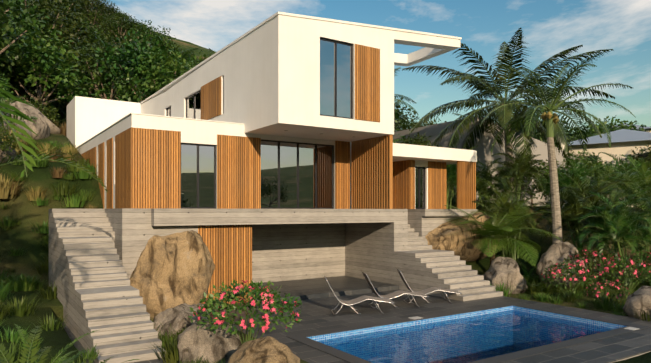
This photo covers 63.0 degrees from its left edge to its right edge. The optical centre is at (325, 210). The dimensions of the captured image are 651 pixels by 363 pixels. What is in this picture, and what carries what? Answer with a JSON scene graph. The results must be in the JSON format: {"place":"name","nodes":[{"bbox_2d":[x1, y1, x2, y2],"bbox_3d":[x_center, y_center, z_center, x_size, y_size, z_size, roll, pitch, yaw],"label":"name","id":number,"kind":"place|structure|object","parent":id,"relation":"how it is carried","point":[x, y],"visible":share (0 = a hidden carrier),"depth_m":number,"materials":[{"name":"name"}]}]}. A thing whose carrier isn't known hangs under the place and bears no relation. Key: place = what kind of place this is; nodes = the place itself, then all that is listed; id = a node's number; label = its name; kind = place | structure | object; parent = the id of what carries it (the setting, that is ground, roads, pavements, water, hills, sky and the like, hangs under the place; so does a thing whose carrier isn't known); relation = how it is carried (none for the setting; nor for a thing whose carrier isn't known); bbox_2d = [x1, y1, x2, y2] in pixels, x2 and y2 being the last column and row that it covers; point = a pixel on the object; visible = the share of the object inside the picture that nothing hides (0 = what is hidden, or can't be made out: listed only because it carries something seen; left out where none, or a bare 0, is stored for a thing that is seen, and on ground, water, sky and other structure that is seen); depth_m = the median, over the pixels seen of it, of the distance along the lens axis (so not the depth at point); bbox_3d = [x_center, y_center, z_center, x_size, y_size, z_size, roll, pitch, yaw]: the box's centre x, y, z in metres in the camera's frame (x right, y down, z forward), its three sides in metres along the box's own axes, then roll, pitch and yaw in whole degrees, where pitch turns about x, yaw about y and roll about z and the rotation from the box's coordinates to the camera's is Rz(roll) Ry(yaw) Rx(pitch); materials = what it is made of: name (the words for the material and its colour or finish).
{"place":"outdoors","nodes":[
{"label":"outdoors","id":0,"kind":"place"},
{"bbox_2d":[0,16,650,362],"bbox_3d":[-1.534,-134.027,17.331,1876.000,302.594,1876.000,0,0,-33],"label":"grassy hillside terrain","id":1,"kind":"structure","parent":0,"point":[23,210],"depth_m":19.56,"materials":[{"name":"green plant"}]},
{"bbox_2d":[0,144,16,162],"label":"hill rock","id":2,"kind":"object","parent":1,"relation":"on","point":[3,155],"visible":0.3,"depth_m":21.67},
{"bbox_2d":[0,282,16,301],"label":"grass tuft","id":3,"kind":"object","parent":1,"relation":"on","point":[3,295],"visible":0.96,"depth_m":13.74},
{"bbox_2d":[0,215,18,226],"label":"lawn tuft","id":4,"kind":"object","parent":1,"relation":"on","point":[6,221],"visible":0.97,"depth_m":18.85,"materials":[{"name":"green plant"}]},
{"bbox_2d":[0,126,23,157],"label":"bank shrub","id":5,"kind":"object","parent":1,"relation":"on","point":[11,141],"visible":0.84,"depth_m":20.70,"materials":[{"name":"green plant"}]},
{"bbox_2d":[0,13,23,56],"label":"hill tree","id":6,"kind":"object","parent":1,"relation":"on","point":[7,28],"visible":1,"depth_m":33.34,"materials":[{"name":"green plant"}]},
{"bbox_2d":[0,327,28,342],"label":"grass tuft","id":7,"kind":"object","parent":1,"relation":"on","point":[14,337],"visible":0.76,"depth_m":10.15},
{"bbox_2d":[0,174,29,198],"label":"dry grass","id":8,"kind":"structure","parent":1,"relation":"on","point":[5,187],"depth_m":19.44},
{"bbox_2d":[0,336,32,362],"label":"grass tuft","id":9,"kind":"object","parent":1,"relation":"on","point":[12,349],"visible":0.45,"depth_m":8.88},
{"bbox_2d":[0,120,32,142],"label":"hill rock","id":10,"kind":"object","parent":1,"relation":"on","point":[22,127],"visible":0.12,"depth_m":25.45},
{"bbox_2d":[1,125,36,154],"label":"dry grass","id":11,"kind":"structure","parent":1,"relation":"on","point":[17,150],"depth_m":22.97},
{"bbox_2d":[1,273,39,291],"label":"lawn tuft","id":12,"kind":"object","parent":1,"relation":"on","point":[21,288],"visible":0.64,"depth_m":16.01,"materials":[{"name":"green plant"}]},
{"bbox_2d":[0,58,41,177],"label":"frond","id":13,"kind":"object","parent":1,"relation":"on","point":[16,111],"visible":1,"depth_m":6.22,"materials":[{"name":"green"}]},
{"bbox_2d":[2,295,42,316],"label":"grass tuft","id":14,"kind":"object","parent":1,"relation":"on","point":[21,310],"visible":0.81,"depth_m":12.80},
{"bbox_2d":[0,0,49,43],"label":"hill tree","id":15,"kind":"object","parent":1,"relation":"on","point":[35,23],"visible":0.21,"depth_m":50.18,"materials":[{"name":"green plant"}]},
{"bbox_2d":[5,274,44,290],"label":"lawn tuft","id":16,"kind":"object","parent":1,"relation":"on","point":[30,288],"visible":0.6,"depth_m":16.12,"materials":[{"name":"green plant"}]},
{"bbox_2d":[0,31,50,99],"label":"hill tree","id":17,"kind":"object","parent":1,"relation":"on","point":[10,74],"visible":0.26,"depth_m":40.36,"materials":[{"name":"green plant"}]},
{"bbox_2d":[0,0,59,78],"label":"hill tree","id":18,"kind":"object","parent":1,"relation":"on","point":[4,12],"visible":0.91,"depth_m":35.87,"materials":[{"name":"green plant"}]},
{"bbox_2d":[10,101,50,139],"bbox_3d":[-16.188,-4.357,28.217,3.195,2.948,2.525,0,0,-42],"label":"hill outcrop","id":19,"kind":"object","parent":1,"relation":"on","point":[40,127],"visible":0.38,"depth_m":27.93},
{"bbox_2d":[20,186,48,200],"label":"grass tuft","id":20,"kind":"object","parent":1,"relation":"on","point":[36,194],"visible":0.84,"depth_m":20.13,"materials":[{"name":"yellow plant"}]},
{"bbox_2d":[0,27,75,109],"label":"hill tree","id":21,"kind":"object","parent":1,"relation":"on","point":[34,92],"visible":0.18,"depth_m":42.37,"materials":[{"name":"green plant"}]},
{"bbox_2d":[2,11,80,95],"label":"hill tree","id":22,"kind":"object","parent":1,"relation":"on","point":[51,26],"visible":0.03,"depth_m":54.53,"materials":[{"name":"green plant"}]},
{"bbox_2d":[0,325,84,362],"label":"fern","id":23,"kind":"object","parent":1,"relation":"on","point":[24,353],"visible":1,"depth_m":3.27,"materials":[{"name":"green plant"}]},
{"bbox_2d":[0,37,86,105],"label":"hill tree","id":24,"kind":"object","parent":1,"relation":"on","point":[19,93],"visible":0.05,"depth_m":45.91,"materials":[{"name":"green plant"}]},
{"bbox_2d":[27,97,61,125],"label":"hill shrub","id":25,"kind":"object","parent":1,"relation":"on","point":[47,113],"visible":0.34,"depth_m":33.38,"materials":[{"name":"green plant"}]},
{"bbox_2d":[34,282,57,299],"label":"grass tuft","id":26,"kind":"object","parent":1,"relation":"on","point":[51,293],"visible":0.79,"depth_m":15.08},
{"bbox_2d":[6,0,89,42],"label":"hill tree","id":27,"kind":"object","parent":1,"relation":"on","point":[59,3],"visible":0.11,"depth_m":64.62,"materials":[{"name":"green plant"}]},
{"bbox_2d":[29,312,69,330],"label":"grass tuft","id":28,"kind":"object","parent":1,"relation":"on","point":[51,322],"visible":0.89,"depth_m":11.67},
{"bbox_2d":[0,324,98,362],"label":"fern","id":29,"kind":"object","parent":1,"relation":"on","point":[56,356],"visible":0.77,"depth_m":4.75,"materials":[{"name":"green plant"}]},
{"bbox_2d":[5,0,99,98],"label":"hill tree","id":30,"kind":"object","parent":1,"relation":"on","point":[55,21],"visible":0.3,"depth_m":57.77,"materials":[{"name":"green plant"}]},
{"bbox_2d":[44,115,60,133],"bbox_3d":[-17.236,-5.026,31.550,2.731,2.297,2.443,0,0,-34],"label":"hill outcrop","id":31,"kind":"object","parent":1,"relation":"on","point":[55,129],"visible":0.07,"depth_m":31.52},
{"bbox_2d":[0,96,106,190],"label":"fronds","id":32,"kind":"object","parent":1,"relation":"on","point":[69,162],"visible":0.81,"depth_m":11.15,"materials":[{"name":"green"}]},
{"bbox_2d":[0,23,108,110],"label":"hill tree","id":33,"kind":"object","parent":1,"relation":"on","point":[47,63],"visible":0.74,"depth_m":40.18,"materials":[{"name":"green plant"}]},
{"bbox_2d":[49,167,69,177],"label":"grass tuft","id":34,"kind":"object","parent":1,"relation":"on","point":[58,173],"visible":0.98,"depth_m":21.33,"materials":[{"name":"brown plant"}]},
{"bbox_2d":[47,180,81,195],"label":"lawn tuft","id":35,"kind":"object","parent":1,"relation":"on","point":[61,190],"visible":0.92,"depth_m":20.68,"materials":[{"name":"green plant"}]},
{"bbox_2d":[57,194,91,206],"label":"lawn tuft","id":36,"kind":"object","parent":1,"relation":"on","point":[74,202],"visible":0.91,"depth_m":20.52,"materials":[{"name":"green plant"}]},
{"bbox_2d":[24,37,133,115],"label":"hill tree","id":37,"kind":"object","parent":1,"relation":"on","point":[97,83],"visible":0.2,"depth_m":49.19,"materials":[{"name":"green plant"}]},
{"bbox_2d":[64,160,93,171],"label":"lawn tuft","id":38,"kind":"object","parent":1,"relation":"on","point":[73,168],"visible":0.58,"depth_m":21.96,"materials":[{"name":"green plant"}]},
{"bbox_2d":[57,17,103,107],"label":"hill tree","id":39,"kind":"object","parent":1,"relation":"on","point":[96,39],"visible":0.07,"depth_m":69.02,"materials":[{"name":"green plant"}]},
{"bbox_2d":[69,168,97,178],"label":"lawn tuft","id":40,"kind":"object","parent":1,"relation":"on","point":[82,175],"visible":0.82,"depth_m":21.68,"materials":[{"name":"green plant"}]},
{"bbox_2d":[75,345,98,358],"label":"grass tuft","id":41,"kind":"object","parent":1,"relation":"on","point":[89,354],"visible":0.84,"depth_m":9.68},
{"bbox_2d":[67,0,112,27],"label":"hill tree","id":42,"kind":"object","parent":1,"relation":"on","point":[86,7],"visible":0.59,"depth_m":156.99,"materials":[{"name":"green plant"}]},
{"bbox_2d":[75,0,114,17],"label":"hill tree","id":43,"kind":"object","parent":1,"relation":"on","point":[98,1],"visible":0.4,"depth_m":165.39,"materials":[{"name":"green plant"}]},
{"bbox_2d":[80,10,115,28],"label":"hill tree","id":44,"kind":"object","parent":1,"relation":"on","point":[99,17],"visible":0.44,"depth_m":157.67,"materials":[{"name":"green plant"}]},
{"bbox_2d":[63,32,142,101],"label":"hill tree","id":45,"kind":"object","parent":1,"relation":"on","point":[100,74],"visible":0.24,"depth_m":46.05,"materials":[{"name":"green plant"}]},
{"bbox_2d":[100,13,137,42],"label":"hill tree","id":46,"kind":"object","parent":1,"relation":"on","point":[130,21],"visible":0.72,"depth_m":147.90,"materials":[{"name":"green plant"}]},
{"bbox_2d":[93,34,179,57],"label":"hill tree","id":47,"kind":"object","parent":1,"relation":"on","point":[123,41],"visible":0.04,"depth_m":73.77,"materials":[{"name":"green plant"}]},
{"bbox_2d":[89,30,197,101],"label":"hill tree","id":48,"kind":"object","parent":1,"relation":"on","point":[136,64],"visible":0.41,"depth_m":40.61,"materials":[{"name":"green plant"}]},
{"bbox_2d":[118,20,180,52],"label":"hill tree","id":49,"kind":"object","parent":1,"relation":"on","point":[159,34],"visible":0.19,"depth_m":108.36,"materials":[{"name":"green plant"}]},
{"bbox_2d":[113,35,200,101],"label":"tree","id":50,"kind":"object","parent":1,"relation":"on","point":[160,42],"visible":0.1,"depth_m":44.38,"materials":[{"name":"green"}]},
{"bbox_2d":[112,47,205,102],"bbox_3d":[-11.526,-8.096,39.671,7.635,7.874,7.013,0,0,1],"label":"hill tree","id":51,"kind":"object","parent":1,"relation":"on","point":[164,70],"visible":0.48,"depth_m":38.10,"materials":[{"name":"green plant"}]},
{"bbox_2d":[153,321,307,362],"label":"planting bed soil","id":52,"kind":"structure","parent":1,"relation":"on","point":[244,336],"depth_m":11.96,"materials":[{"name":"brown soil"}]},
{"bbox_2d":[149,335,187,362],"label":"grass tuft","id":53,"kind":"object","parent":52,"relation":"on","point":[167,356],"visible":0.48,"depth_m":10.29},
{"bbox_2d":[129,230,214,320],"bbox_3d":[-4.393,2.055,14.961,2.383,2.992,2.065,0,0,-3],"label":"boulder","id":54,"kind":"object","parent":52,"relation":"on","point":[172,270],"visible":0.64,"depth_m":14.24,"materials":[{"name":"stone"}]},
{"bbox_2d":[154,303,207,341],"bbox_3d":[-3.348,2.676,12.309,1.298,1.046,1.039,0,0,-23],"label":"boulder","id":55,"kind":"object","parent":52,"relation":"on","point":[177,318],"visible":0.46,"depth_m":12.01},
{"bbox_2d":[177,319,241,362],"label":"boulder","id":56,"kind":"object","parent":52,"relation":"on","point":[223,345],"visible":0.74,"depth_m":10.03,"materials":[{"name":"stone"}]},
{"bbox_2d":[188,280,302,343],"bbox_3d":[-1.562,2.123,10.550,2.424,1.602,2.173,0,0,-33],"label":"pink bush","id":57,"kind":"object","parent":52,"relation":"on","point":[266,298],"visible":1,"depth_m":10.11,"materials":[{"name":"green plant"}]},
{"bbox_2d":[228,336,299,362],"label":"boulder","id":58,"kind":"object","parent":52,"relation":"on","point":[268,349],"visible":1,"depth_m":8.08,"materials":[{"name":"stone"}]},
{"bbox_2d":[67,12,476,208],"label":"stucco house walls","id":59,"kind":"structure","parent":1,"relation":"on","point":[267,70],"depth_m":19.51,"materials":[{"name":"paint"}]},
{"bbox_2d":[81,44,445,304],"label":"wood slat cladding","id":60,"kind":"structure","parent":59,"relation":"attached to","point":[147,168],"depth_m":19.11,"materials":[{"name":"wood"}]},
{"bbox_2d":[166,38,424,208],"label":"window frames","id":61,"kind":"structure","parent":59,"relation":"in","point":[297,143],"depth_m":20.42,"materials":[{"name":"metal"}]},
{"bbox_2d":[167,40,423,207],"bbox_3d":[-3.472,-3.004,21.843,7.572,5.790,13.516,0,0,-68],"label":"window glass","id":62,"kind":"object","parent":61,"relation":"in","point":[269,174],"visible":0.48,"depth_m":20.18,"materials":[{"name":"glass"}]},
{"bbox_2d":[351,135,475,208],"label":"wooden house fins","id":63,"kind":"object","parent":59,"relation":"attached to","point":[371,173],"visible":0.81,"depth_m":21.24,"materials":[{"name":"wood"}]},
{"bbox_2d":[49,208,650,362],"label":"concrete base and stairs","id":64,"kind":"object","parent":1,"relation":"on","point":[94,255],"visible":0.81,"depth_m":17.00,"materials":[{"name":"concrete"}]},
{"bbox_2d":[60,276,650,362],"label":"pool deck","id":65,"kind":"structure","parent":64,"relation":"on","point":[319,301],"depth_m":14.90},
{"bbox_2d":[324,276,394,314],"bbox_3d":[0.959,2.429,15.367,1.982,1.034,0.652,0,0,-5],"label":"sun lounger","id":66,"kind":"object","parent":65,"relation":"on","point":[360,299],"visible":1,"depth_m":15.24,"materials":[{"name":"silver metal"}]},
{"bbox_2d":[362,272,428,307],"bbox_3d":[2.151,2.429,16.380,1.982,1.034,0.652,0,0,-8],"label":"sun lounger","id":67,"kind":"object","parent":65,"relation":"on","point":[398,293],"visible":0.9,"depth_m":16.29,"materials":[{"name":"silver metal"}]},
{"bbox_2d":[397,269,461,303],"bbox_3d":[3.327,2.429,17.126,1.982,1.034,0.652,0,0,-2],"label":"sun lounger","id":68,"kind":"object","parent":65,"relation":"on","point":[429,290],"visible":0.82,"depth_m":17.06,"materials":[{"name":"silver metal"}]},
{"bbox_2d":[286,303,648,362],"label":"pool coping","id":69,"kind":"object","parent":65,"relation":"on","point":[322,347],"visible":1,"depth_m":12.37,"materials":[{"name":"stone"}]},
{"bbox_2d":[307,306,626,362],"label":"swimming pool","id":70,"kind":"structure","parent":64,"relation":"in","point":[468,337],"depth_m":14.87,"materials":[{"name":"liquid"}]},
{"bbox_2d":[394,67,418,130],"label":"coconut palm","id":71,"kind":"object","parent":1,"relation":"on","point":[402,100],"visible":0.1,"depth_m":33.28,"materials":[{"name":"green"}]},
{"bbox_2d":[394,104,420,131],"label":"hill tree","id":72,"kind":"object","parent":1,"relation":"on","point":[395,118],"visible":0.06,"depth_m":61.55,"materials":[{"name":"green plant"}]},
{"bbox_2d":[395,132,440,146],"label":"tree","id":73,"kind":"object","parent":1,"relation":"on","point":[420,141],"visible":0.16,"depth_m":32.18,"materials":[{"name":"green plant"}]},
{"bbox_2d":[425,212,499,261],"bbox_3d":[5.466,1.335,23.065,5.229,2.276,2.892,-8,4,-27],"label":"boulder","id":74,"kind":"object","parent":1,"relation":"on","point":[441,237],"visible":0.37,"depth_m":21.82,"materials":[{"name":"stone"}]},
{"bbox_2d":[446,164,478,208],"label":"areca palm","id":75,"kind":"object","parent":1,"relation":"on","point":[451,172],"visible":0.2,"depth_m":25.64,"materials":[{"name":"green"}]},
{"bbox_2d":[393,117,589,205],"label":"rock cliff","id":76,"kind":"structure","parent":1,"relation":"on","point":[483,144],"depth_m":36.46,"materials":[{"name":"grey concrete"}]},
{"bbox_2d":[449,158,535,221],"bbox_3d":[8.010,-0.913,25.901,3.932,3.516,3.832,0,0,40],"label":"areca palm","id":77,"kind":"object","parent":1,"relation":"on","point":[482,185],"visible":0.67,"depth_m":25.72,"materials":[{"name":"green"}]},
{"bbox_2d":[445,201,560,265],"bbox_3d":[6.738,1.230,21.973,4.569,3.239,4.818,0,0,3],"label":"tree fern","id":78,"kind":"object","parent":1,"relation":"on","point":[504,231],"visible":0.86,"depth_m":21.10,"materials":[{"name":"green plant"}]},
{"bbox_2d":[484,257,527,293],"bbox_3d":[6.692,2.558,19.974,1.706,1.623,1.731,0,0,-8],"label":"boulder","id":79,"kind":"object","parent":1,"relation":"on","point":[505,270],"visible":0.66,"depth_m":19.32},
{"bbox_2d":[466,177,548,262],"bbox_3d":[7.742,0.519,22.991,3.574,4.026,3.899,0,0,21],"label":"areca palm","id":80,"kind":"object","parent":1,"relation":"on","point":[499,202],"visible":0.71,"depth_m":22.66,"materials":[{"name":"green"}]},
{"bbox_2d":[402,27,614,204],"bbox_3d":[10.944,-5.573,32.156,12.083,11.125,11.904,0,0,22],"label":"coconut palm","id":81,"kind":"object","parent":1,"relation":"on","point":[505,114],"visible":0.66,"depth_m":30.85,"materials":[{"name":"green"}]},
{"bbox_2d":[488,142,549,207],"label":"areca palm","id":82,"kind":"object","parent":1,"relation":"on","point":[518,166],"visible":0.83,"depth_m":28.49,"materials":[{"name":"green"}]},
{"bbox_2d":[515,154,558,206],"bbox_3d":[13.371,-1.726,35.456,4.139,4.114,3.994,0,0,5],"label":"garden shrub","id":83,"kind":"object","parent":1,"relation":"on","point":[544,166],"visible":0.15,"depth_m":34.80,"materials":[{"name":"green plant"}]},
{"bbox_2d":[515,118,573,152],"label":"hill tree","id":84,"kind":"object","parent":1,"relation":"on","point":[542,138],"visible":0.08,"depth_m":40.68,"materials":[{"name":"green plant"}]},
{"bbox_2d":[527,165,574,198],"bbox_3d":[13.604,-1.027,31.203,3.195,3.292,3.312,0,0,-34],"label":"garden shrub","id":85,"kind":"object","parent":1,"relation":"on","point":[545,183],"visible":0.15,"depth_m":31.22,"materials":[{"name":"green plant"}]},
{"bbox_2d":[478,51,635,244],"bbox_3d":[9.453,-1.660,21.838,6.516,9.243,6.265,0,0,-33],"label":"royal palm","id":86,"kind":"object","parent":1,"relation":"on","point":[551,117],"visible":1,"depth_m":21.57,"materials":[{"name":"green"}]},
{"bbox_2d":[536,242,586,287],"bbox_3d":[8.988,2.286,20.308,1.557,2.172,1.587,0,0,-29],"label":"garden boulder","id":87,"kind":"object","parent":1,"relation":"on","point":[553,254],"visible":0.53,"depth_m":20.08,"materials":[{"name":"stone"}]},
{"bbox_2d":[540,261,598,296],"bbox_3d":[8.243,2.371,18.097,2.003,1.325,1.862,0,0,-33],"label":"pink bush","id":88,"kind":"object","parent":1,"relation":"on","point":[567,268],"visible":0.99,"depth_m":17.93,"materials":[{"name":"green plant"}]},
{"bbox_2d":[535,157,625,230],"bbox_3d":[13.745,-0.839,28.370,4.216,3.868,4.325,0,0,43],"label":"areca palm","id":89,"kind":"object","parent":1,"relation":"on","point":[565,179],"visible":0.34,"depth_m":28.02,"materials":[{"name":"green"}]},
{"bbox_2d":[559,149,606,182],"bbox_3d":[17.555,-1.957,36.816,3.655,4.662,3.979,0,0,-26],"label":"garden shrub","id":90,"kind":"object","parent":1,"relation":"on","point":[587,161],"visible":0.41,"depth_m":35.91,"materials":[{"name":"green plant"}]},
{"bbox_2d":[527,171,647,270],"bbox_3d":[11.425,0.458,22.709,4.718,4.219,4.599,0,0,-34],"label":"areca palm","id":91,"kind":"object","parent":1,"relation":"on","point":[573,206],"visible":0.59,"depth_m":22.52,"materials":[{"name":"green"}]},
{"bbox_2d":[558,248,620,285],"bbox_3d":[9.721,2.119,19.506,2.380,1.547,2.365,0,0,-33],"label":"pink bush","id":92,"kind":"object","parent":1,"relation":"on","point":[590,253],"visible":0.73,"depth_m":19.23,"materials":[{"name":"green plant"}]},
{"bbox_2d":[571,173,632,249],"bbox_3d":[13.880,0.080,26.779,3.306,3.821,3.986,0,0,-6],"label":"areca palm","id":93,"kind":"object","parent":1,"relation":"on","point":[597,175],"visible":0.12,"depth_m":26.20,"materials":[{"name":"green"}]},
{"bbox_2d":[568,117,636,140],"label":"hill tree","id":94,"kind":"object","parent":1,"relation":"on","point":[608,127],"visible":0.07,"depth_m":61.56,"materials":[{"name":"green plant"}]},
{"bbox_2d":[558,129,650,206],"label":"neighbour house","id":95,"kind":"structure","parent":1,"relation":"on","point":[624,141],"depth_m":41.79,"materials":[{"name":"beige"}]},
{"bbox_2d":[584,280,630,304],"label":"pink bush","id":96,"kind":"object","parent":1,"relation":"on","point":[596,286],"visible":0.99,"depth_m":16.22,"materials":[{"name":"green plant"}]},
{"bbox_2d":[590,294,625,310],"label":"bush","id":97,"kind":"object","parent":1,"relation":"on","point":[606,306],"visible":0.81,"depth_m":16.16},
{"bbox_2d":[571,191,650,283],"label":"areca palm","id":98,"kind":"object","parent":1,"relation":"on","point":[614,229],"visible":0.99,"depth_m":19.99,"materials":[{"name":"green"}]},
{"bbox_2d":[575,121,649,137],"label":"hill tree","id":99,"kind":"object","parent":1,"relation":"on","point":[639,128],"visible":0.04,"depth_m":64.91,"materials":[{"name":"green plant"}]},
{"bbox_2d":[591,154,638,184],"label":"garden shrub","id":100,"kind":"object","parent":1,"relation":"on","point":[620,166],"visible":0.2,"depth_m":37.65,"materials":[{"name":"green plant"}]},
{"bbox_2d":[590,161,640,197],"bbox_3d":[17.649,-1.506,33.141,2.865,3.312,3.455,0,0,-24],"label":"shrub","id":101,"kind":"object","parent":1,"relation":"on","point":[608,169],"visible":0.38,"depth_m":33.45,"materials":[{"name":"green"}]},
{"bbox_2d":[587,155,650,242],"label":"shrub","id":102,"kind":"object","parent":1,"relation":"on","point":[638,167],"visible":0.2,"depth_m":27.86,"materials":[{"name":"green"}]},
{"bbox_2d":[595,255,650,297],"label":"pink bush","id":103,"kind":"object","parent":1,"relation":"on","point":[631,267],"visible":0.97,"depth_m":17.55,"materials":[{"name":"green plant"}]},
{"bbox_2d":[597,152,650,259],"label":"areca palm","id":104,"kind":"object","parent":1,"relation":"on","point":[633,184],"visible":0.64,"depth_m":23.80,"materials":[{"name":"green"}]},
{"bbox_2d":[612,186,650,225],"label":"areca palm","id":105,"kind":"object","parent":1,"relation":"on","point":[642,191],"visible":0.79,"depth_m":19.99,"materials":[{"name":"green"}]},
{"bbox_2d":[622,144,650,178],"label":"garden shrub","id":106,"kind":"object","parent":1,"relation":"on","point":[647,159],"visible":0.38,"depth_m":39.36,"materials":[{"name":"green plant"}]},
{"bbox_2d":[623,286,650,319],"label":"boulder","id":107,"kind":"object","parent":1,"relation":"on","point":[638,300],"visible":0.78,"depth_m":14.46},
{"bbox_2d":[91,0,650,132],"label":"sky","id":108,"kind":"structure","parent":0,"point":[550,28],"materials":[{"name":"blue"}]},
{"bbox_3d":[-18.488,-4.873,29.526,3.689,2.610,3.065,0,0,-8],"label":"hill outcrop","id":109,"kind":"object","parent":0,"visible":0},
{"bbox_2d":[0,74,28,103],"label":"hill shrub","id":110,"kind":"object","parent":109,"relation":"on","point":[4,87],"visible":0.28,"depth_m":29.05,"materials":[{"name":"green plant"}]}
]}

